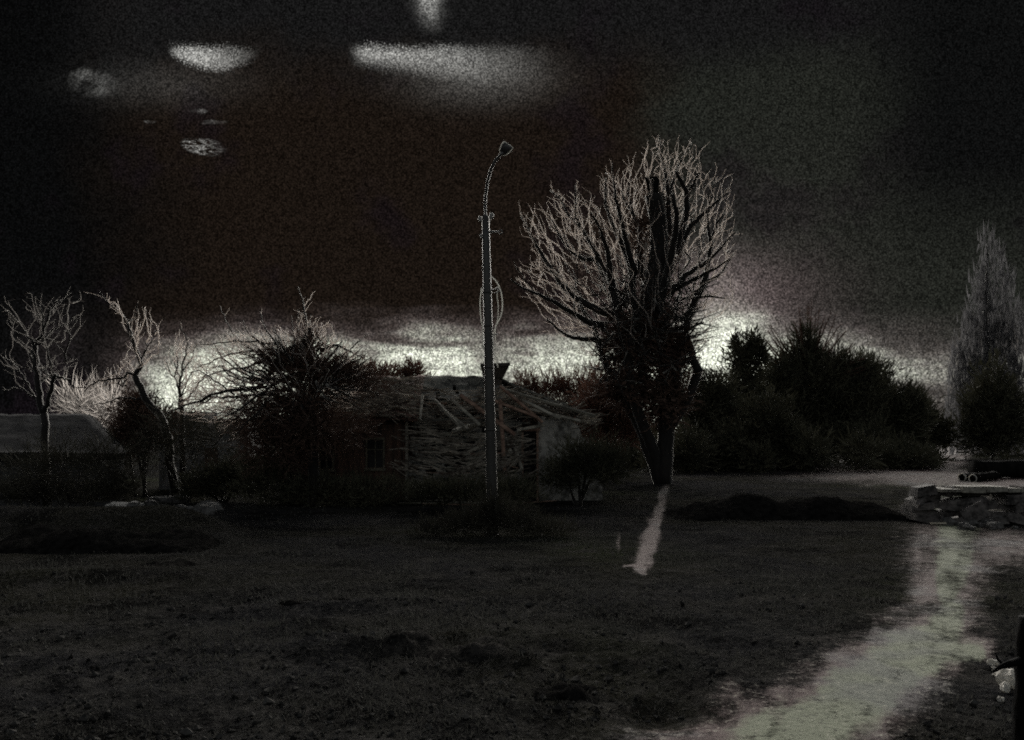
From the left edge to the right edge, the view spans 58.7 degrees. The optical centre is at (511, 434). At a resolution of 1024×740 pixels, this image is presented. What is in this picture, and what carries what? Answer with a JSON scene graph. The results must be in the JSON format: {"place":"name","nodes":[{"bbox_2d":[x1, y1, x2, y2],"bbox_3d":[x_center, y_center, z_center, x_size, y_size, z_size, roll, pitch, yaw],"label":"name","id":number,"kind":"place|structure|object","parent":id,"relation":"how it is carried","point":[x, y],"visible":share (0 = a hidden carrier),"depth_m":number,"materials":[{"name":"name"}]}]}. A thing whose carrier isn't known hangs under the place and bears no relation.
{"place":"outdoors","nodes":[
{"label":"outdoors","id":0,"kind":"place"},
{"bbox_2d":[105,502,144,505],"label":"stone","id":1,"kind":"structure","parent":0,"point":[121,503],"depth_m":26.74,"materials":[{"name":"grey stone"}]},
{"bbox_2d":[0,437,1023,739],"bbox_3d":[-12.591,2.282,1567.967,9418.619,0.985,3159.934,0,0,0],"label":"ground","id":2,"kind":"structure","parent":0,"point":[694,709],"depth_m":13.09,"materials":[{"name":"green plant"}]},
{"bbox_2d":[0,291,83,506],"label":"young tree","id":3,"kind":"object","parent":2,"relation":"on","point":[38,398],"visible":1,"depth_m":29.52,"materials":[{"name":"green plant"}]},
{"bbox_2d":[0,413,127,506],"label":"cottage","id":4,"kind":"structure","parent":2,"relation":"on","point":[15,429],"depth_m":33.29,"materials":[{"name":"stone"}]},
{"bbox_2d":[0,412,147,506],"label":"thicket","id":5,"kind":"object","parent":2,"relation":"on","point":[45,468],"visible":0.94,"depth_m":28.33,"materials":[{"name":"green plant"}]},
{"bbox_2d":[43,361,125,426],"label":"thicket","id":6,"kind":"object","parent":2,"relation":"on","point":[80,398],"visible":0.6,"depth_m":40.90,"materials":[{"name":"brown plant"}]},
{"bbox_2d":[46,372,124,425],"bbox_3d":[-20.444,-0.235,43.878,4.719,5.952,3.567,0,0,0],"label":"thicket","id":7,"kind":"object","parent":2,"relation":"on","point":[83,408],"visible":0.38,"depth_m":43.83,"materials":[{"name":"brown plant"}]},
{"bbox_2d":[0,524,225,553],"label":"earth heap","id":8,"kind":"object","parent":2,"relation":"on","point":[45,539],"visible":0.99,"depth_m":20.38,"materials":[{"name":"brown soil"}]},
{"bbox_2d":[72,292,178,495],"bbox_3d":[-15.666,-1.710,37.258,4.318,8.428,2.542,0,0,0],"label":"leaning tree","id":9,"kind":"object","parent":2,"relation":"on","point":[138,383],"visible":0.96,"depth_m":36.93,"materials":[{"name":"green plant"}]},
{"bbox_2d":[126,501,140,505],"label":"loose stone","id":10,"kind":"object","parent":2,"relation":"on","point":[133,503],"visible":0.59,"depth_m":23.81,"materials":[{"name":"grey stone"}]},
{"bbox_2d":[98,376,186,496],"bbox_3d":[-15.594,0.011,38.550,4.285,5.522,3.061,0,0,0],"label":"undergrowth bush","id":11,"kind":"object","parent":2,"relation":"on","point":[139,406],"visible":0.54,"depth_m":38.17,"materials":[{"name":"green plant"}]},
{"bbox_2d":[144,500,157,505],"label":"loose stone","id":12,"kind":"object","parent":2,"relation":"on","point":[150,502],"visible":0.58,"depth_m":32.48,"materials":[{"name":"grey stone"}]},
{"bbox_2d":[153,495,169,502],"bbox_3d":[-13.137,2.486,34.428,0.809,0.395,0.565,0,0,-20],"label":"loose stone","id":13,"kind":"object","parent":2,"relation":"on","point":[160,499],"visible":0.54,"depth_m":34.19,"materials":[{"name":"grey stone"}]},
{"bbox_2d":[132,558,197,566],"bbox_3d":[-6.860,2.514,17.555,1.199,0.248,1.657,0,0,0],"label":"earth heap","id":14,"kind":"object","parent":2,"relation":"on","point":[180,562],"visible":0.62,"depth_m":17.55,"materials":[{"name":"brown soil"}]},
{"bbox_2d":[167,494,191,502],"bbox_3d":[-12.629,2.491,34.462,0.741,0.505,0.825,0,0,19],"label":"loose stone","id":15,"kind":"object","parent":2,"relation":"on","point":[170,499],"visible":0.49,"depth_m":34.20,"materials":[{"name":"grey stone"}]},
{"bbox_2d":[164,326,207,487],"bbox_3d":[-14.500,-1.219,40.162,2.185,7.381,1.626,0,0,36],"label":"sapling","id":16,"kind":"object","parent":2,"relation":"on","point":[179,384],"visible":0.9,"depth_m":39.96,"materials":[{"name":"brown plant"}]},
{"bbox_2d":[121,391,253,494],"bbox_3d":[-12.777,0.395,35.893,5.849,4.694,3.996,0,0,-12],"label":"thicket","id":17,"kind":"object","parent":2,"relation":"on","point":[158,440],"visible":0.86,"depth_m":35.81,"materials":[{"name":"green plant"}]},
{"bbox_2d":[200,505,217,514],"bbox_3d":[-9.985,2.548,29.897,0.575,0.474,0.507,0,0,27],"label":"loose stone","id":18,"kind":"object","parent":2,"relation":"on","point":[208,509],"visible":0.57,"depth_m":29.78,"materials":[{"name":"grey stone"}]},
{"bbox_2d":[163,369,255,417],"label":"thicket","id":19,"kind":"object","parent":2,"relation":"on","point":[211,400],"visible":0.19,"depth_m":45.85,"materials":[{"name":"brown plant"}]},
{"bbox_2d":[159,411,268,489],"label":"back shed","id":20,"kind":"structure","parent":2,"relation":"on","point":[164,485],"depth_m":43.00,"materials":[{"name":"stone"}]},
{"bbox_2d":[205,448,217,472],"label":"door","id":21,"kind":"structure","parent":20,"relation":"in","point":[215,448],"depth_m":42.94,"materials":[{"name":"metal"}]},
{"bbox_2d":[206,501,223,510],"bbox_3d":[-10.223,2.503,31.279,0.767,0.431,0.626,0,0,34],"label":"loose stone","id":22,"kind":"object","parent":2,"relation":"on","point":[218,505],"visible":0.48,"depth_m":31.10,"materials":[{"name":"grey stone"}]},
{"bbox_2d":[166,442,277,502],"bbox_3d":[-10.809,1.529,34.572,4.370,2.769,2.627,0,0,-12],"label":"undergrowth bush","id":23,"kind":"object","parent":2,"relation":"on","point":[208,482],"visible":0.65,"depth_m":34.15,"materials":[{"name":"green plant"}]},
{"bbox_2d":[161,286,397,506],"bbox_3d":[-8.318,-1.406,33.442,8.391,8.034,4.854,0,0,14],"label":"bushy tree","id":24,"kind":"object","parent":2,"relation":"on","point":[302,407],"visible":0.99,"depth_m":32.63,"materials":[{"name":"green plant"}]},
{"bbox_2d":[278,597,349,605],"bbox_3d":[-2.959,2.527,13.731,1.172,0.182,0.945,0,0,0],"label":"earth heap","id":25,"kind":"object","parent":2,"relation":"on","point":[293,602],"visible":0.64,"depth_m":13.45,"materials":[{"name":"brown soil"}]},
{"bbox_2d":[346,351,436,376],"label":"thorn bush","id":26,"kind":"object","parent":2,"relation":"on","point":[411,369],"visible":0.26,"depth_m":45.18,"materials":[{"name":"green plant"}]},
{"bbox_2d":[380,630,442,657],"bbox_3d":[-1.181,2.466,10.765,0.735,0.274,0.961,0,0,0],"label":"earth heap","id":27,"kind":"object","parent":2,"relation":"on","point":[417,641],"visible":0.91,"depth_m":10.63,"materials":[{"name":"brown soil"}]},
{"bbox_2d":[281,363,608,500],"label":"ruined house","id":28,"kind":"structure","parent":2,"relation":"on","point":[437,423],"depth_m":36.00,"materials":[{"name":"weathered wood"},{"name":"stained plaster"},{"name":"brick"}]},
{"bbox_2d":[319,439,334,471],"bbox_3d":[-7.338,0.792,35.995,0.715,1.327,0.190,0,0,0],"label":"window","id":29,"kind":"structure","parent":28,"relation":"in","point":[323,465],"depth_m":36.07,"materials":[{"name":"black glass"}]},
{"bbox_2d":[364,438,385,470],"bbox_3d":[-5.410,0.762,35.995,0.853,1.308,0.190,0,0,0],"label":"window","id":30,"kind":"structure","parent":28,"relation":"in","point":[376,447],"depth_m":36.07,"materials":[{"name":"black glass"}]},
{"bbox_2d":[523,431,535,498],"bbox_3d":[0.730,1.200,36.770,0.589,3.000,0.040,0,0,0],"label":"doorway","id":31,"kind":"structure","parent":28,"relation":"in","point":[532,434],"depth_m":36.75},
{"bbox_2d":[429,636,507,662],"bbox_3d":[-0.497,2.495,10.613,0.948,0.215,0.925,0,0,0],"label":"earth heap","id":32,"kind":"object","parent":2,"relation":"on","point":[469,652],"visible":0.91,"depth_m":10.37,"materials":[{"name":"brown soil"}]},
{"bbox_2d":[397,481,589,537],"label":"weeds","id":33,"kind":"object","parent":2,"relation":"on","point":[493,510],"visible":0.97,"depth_m":23.25,"materials":[{"name":"green plant"}]},
{"bbox_2d":[478,141,512,533],"bbox_3d":[-0.319,-2.357,23.587,0.591,10.127,1.301,0,0,-33],"label":"lamp pole","id":34,"kind":"object","parent":2,"relation":"on","point":[506,148],"visible":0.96,"depth_m":23.89,"materials":[{"name":"metal"}]},
{"bbox_2d":[0,560,1021,739],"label":"soil crumbs","id":35,"kind":"object","parent":2,"relation":"on","point":[186,731],"visible":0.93,"depth_m":9.40,"materials":[{"name":"brown soil"}]},
{"bbox_2d":[109,405,960,441],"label":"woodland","id":36,"kind":"object","parent":2,"relation":"on","point":[951,409],"depth_m":262.61,"materials":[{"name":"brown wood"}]},
{"bbox_2d":[510,356,600,402],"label":"thorn bush","id":37,"kind":"object","parent":2,"relation":"on","point":[561,384],"visible":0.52,"depth_m":61.58,"materials":[{"name":"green plant"}]},
{"bbox_2d":[531,681,600,704],"bbox_3d":[0.536,2.573,9.167,0.725,0.198,0.774,0,0,0],"label":"earth heap","id":38,"kind":"object","parent":2,"relation":"on","point":[573,692],"visible":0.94,"depth_m":9.01,"materials":[{"name":"brown soil"}]},
{"bbox_2d":[528,383,619,443],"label":"hedge","id":39,"kind":"object","parent":2,"relation":"on","point":[566,401],"visible":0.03,"depth_m":57.59,"materials":[{"name":"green plant"}]},
{"bbox_2d":[527,426,647,505],"bbox_3d":[2.748,1.149,33.515,4.521,3.274,2.838,0,0,0],"label":"bramble","id":40,"kind":"object","parent":2,"relation":"on","point":[609,462],"visible":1,"depth_m":33.21,"materials":[{"name":"green plant"}]},
{"bbox_2d":[566,357,657,478],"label":"bramble","id":41,"kind":"object","parent":2,"relation":"on","point":[626,426],"visible":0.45,"depth_m":52.61,"materials":[{"name":"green plant"}]},
{"bbox_2d":[511,135,741,483],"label":"bare tree","id":42,"kind":"object","parent":2,"relation":"on","point":[665,347],"visible":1,"depth_m":47.53,"materials":[{"name":"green plant"}]},
{"bbox_2d":[678,362,754,450],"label":"evergreen shrub","id":43,"kind":"object","parent":2,"relation":"on","point":[711,394],"visible":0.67,"depth_m":69.15,"materials":[{"name":"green plant"}]},
{"bbox_2d":[704,324,775,427],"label":"cypress","id":44,"kind":"object","parent":2,"relation":"on","point":[751,353],"visible":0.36,"depth_m":77.51,"materials":[{"name":"green plant"}]},
{"bbox_2d":[727,380,814,470],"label":"evergreen shrub","id":45,"kind":"object","parent":2,"relation":"on","point":[766,423],"visible":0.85,"depth_m":65.28,"materials":[{"name":"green plant"}]},
{"bbox_2d":[584,393,958,472],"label":"undergrowth","id":46,"kind":"object","parent":2,"relation":"on","point":[867,446],"visible":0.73,"depth_m":65.30,"materials":[{"name":"green plant"}]},
{"bbox_2d":[746,347,809,420],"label":"evergreen shrub","id":47,"kind":"object","parent":2,"relation":"on","point":[778,377],"visible":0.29,"depth_m":83.15,"materials":[{"name":"green plant"}]},
{"bbox_2d":[662,493,917,521],"bbox_3d":[8.607,2.228,28.895,7.471,0.821,3.552,0,0,0],"label":"earth heap","id":48,"kind":"object","parent":2,"relation":"on","point":[743,506],"visible":0.94,"depth_m":27.75,"materials":[{"name":"brown soil"}]},
{"bbox_2d":[761,302,894,460],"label":"conifer","id":49,"kind":"object","parent":2,"relation":"on","point":[819,367],"visible":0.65,"depth_m":84.42,"materials":[{"name":"green plant"}]},
{"bbox_2d":[817,345,899,447],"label":"evergreen shrub","id":50,"kind":"object","parent":2,"relation":"on","point":[868,364],"visible":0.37,"depth_m":84.80,"materials":[{"name":"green plant"}]},
{"bbox_2d":[835,345,933,442],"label":"round evergreen","id":51,"kind":"object","parent":2,"relation":"on","point":[889,374],"depth_m":91.01,"materials":[{"name":"green plant"}]},
{"bbox_2d":[871,374,944,444],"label":"evergreen shrub","id":52,"kind":"object","parent":2,"relation":"on","point":[910,405],"visible":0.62,"depth_m":86.77,"materials":[{"name":"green plant"}]},
{"bbox_2d":[916,378,961,451],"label":"evergreen","id":53,"kind":"object","parent":2,"relation":"on","point":[941,433],"visible":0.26,"depth_m":98.92,"materials":[{"name":"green plant"}]},
{"bbox_2d":[938,517,955,525],"bbox_3d":[12.464,2.523,26.079,0.437,0.364,0.456,0,0,0],"label":"loose stone","id":54,"kind":"object","parent":2,"relation":"on","point":[949,521],"visible":0.59,"depth_m":25.91,"materials":[{"name":"grey stone"}]},
{"bbox_2d":[901,484,1023,522],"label":"ruined wall","id":55,"kind":"structure","parent":2,"relation":"on","point":[922,502],"depth_m":26.98,"materials":[{"name":"stone"}]},
{"bbox_2d":[957,473,973,480],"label":"felled log","id":56,"kind":"object","parent":2,"relation":"on","point":[962,476],"visible":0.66,"depth_m":51.51,"materials":[{"name":"brown wood"}]},
{"bbox_2d":[957,522,975,529],"bbox_3d":[12.290,2.523,24.673,0.356,0.306,0.537,0,0,-20],"label":"loose stone","id":57,"kind":"object","parent":2,"relation":"on","point":[964,526],"visible":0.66,"depth_m":24.56,"materials":[{"name":"grey stone"}]},
{"bbox_2d":[956,501,990,520],"bbox_3d":[13.181,2.251,26.000,0.834,0.762,0.327,0,0,0],"label":"broken slab","id":58,"kind":"object","parent":2,"relation":"on","point":[977,511],"depth_m":25.92,"materials":[{"name":"stone"}]},
{"bbox_2d":[940,220,1023,454],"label":"poplar","id":59,"kind":"object","parent":2,"relation":"on","point":[990,333],"visible":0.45,"depth_m":119.39,"materials":[{"name":"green plant"}]},
{"bbox_2d":[968,471,998,481],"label":"felled log","id":60,"kind":"object","parent":2,"relation":"on","point":[985,476],"visible":0.94,"depth_m":51.29,"materials":[{"name":"brown wood"}]},
{"bbox_2d":[949,344,1023,459],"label":"roadside shrub","id":61,"kind":"object","parent":2,"relation":"on","point":[993,417],"visible":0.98,"depth_m":95.16,"materials":[{"name":"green plant"}]},
{"bbox_2d":[981,518,993,523],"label":"loose stone","id":62,"kind":"object","parent":2,"relation":"on","point":[985,520],"visible":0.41,"depth_m":25.41,"materials":[{"name":"grey stone"}]},
{"bbox_2d":[979,518,1009,524],"bbox_3d":[13.748,2.491,26.000,0.818,0.263,0.229,0,0,0],"label":"broken slab","id":63,"kind":"object","parent":2,"relation":"on","point":[1004,521],"depth_m":25.92,"materials":[{"name":"stone"}]},
{"bbox_2d":[986,522,1003,528],"bbox_3d":[13.277,2.528,25.027,0.453,0.298,0.480,0,0,31],"label":"loose stone","id":64,"kind":"object","parent":2,"relation":"on","point":[998,525],"visible":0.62,"depth_m":24.88,"materials":[{"name":"grey stone"}]},
{"bbox_2d":[967,460,1023,477],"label":"felled log","id":65,"kind":"object","parent":2,"relation":"on","point":[1009,468],"visible":0.8,"depth_m":53.98,"materials":[{"name":"brown wood"}]},
{"bbox_2d":[996,696,1004,701],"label":"pale stone","id":66,"kind":"object","parent":2,"relation":"on","point":[999,699],"visible":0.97,"depth_m":8.77,"materials":[{"name":"grey stone"}]},
{"bbox_2d":[995,668,1014,688],"bbox_3d":[5.096,2.515,9.323,0.243,0.232,0.267,0,0,-42],"label":"pale stone","id":67,"kind":"object","parent":2,"relation":"on","point":[1004,675],"visible":0.48,"depth_m":9.28,"materials":[{"name":"grey stone"}]},
{"bbox_2d":[1000,682,1009,692],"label":"pale stone","id":68,"kind":"object","parent":2,"relation":"on","point":[1004,687],"visible":0.99,"depth_m":9.06,"materials":[{"name":"grey stone"}]},
{"bbox_2d":[991,615,1023,739],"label":"trunk","id":69,"kind":"object","parent":2,"relation":"on","point":[1017,662],"visible":1,"depth_m":7.36,"materials":[{"name":"brown wood"}]},
{"bbox_2d":[1004,513,1023,525],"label":"broken slab","id":70,"kind":"object","parent":2,"relation":"on","point":[1014,519],"depth_m":25.92,"materials":[{"name":"stone"}]},
{"bbox_2d":[0,0,1023,426],"label":"sky","id":71,"kind":"structure","parent":0,"point":[182,161],"materials":[{"name":"black"}]},
{"bbox_2d":[617,447,1023,739],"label":"dirt track","id":72,"kind":"structure","parent":0,"point":[853,687],"depth_m":10.19,"materials":[{"name":"beige soil"}]},
{"bbox_2d":[930,522,946,523],"bbox_3d":[12.257,2.519,25.990,0.567,0.072,0.124,0,0,8],"label":"short plank","id":73,"kind":"object","parent":72,"relation":"on","point":[938,523],"visible":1,"depth_m":25.95,"materials":[{"name":"grey wood"}]},
{"bbox_2d":[952,517,963,523],"bbox_3d":[12.643,2.476,26.000,0.497,0.278,0.236,0,0,0],"label":"broken slab","id":74,"kind":"object","parent":72,"relation":"on","point":[959,519],"depth_m":25.92,"materials":[{"name":"stone"}]},
{"bbox_2d":[987,658,998,664],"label":"pale stone","id":75,"kind":"object","parent":72,"relation":"on","point":[990,661],"visible":0.8,"depth_m":10.08,"materials":[{"name":"grey stone"}]}
]}

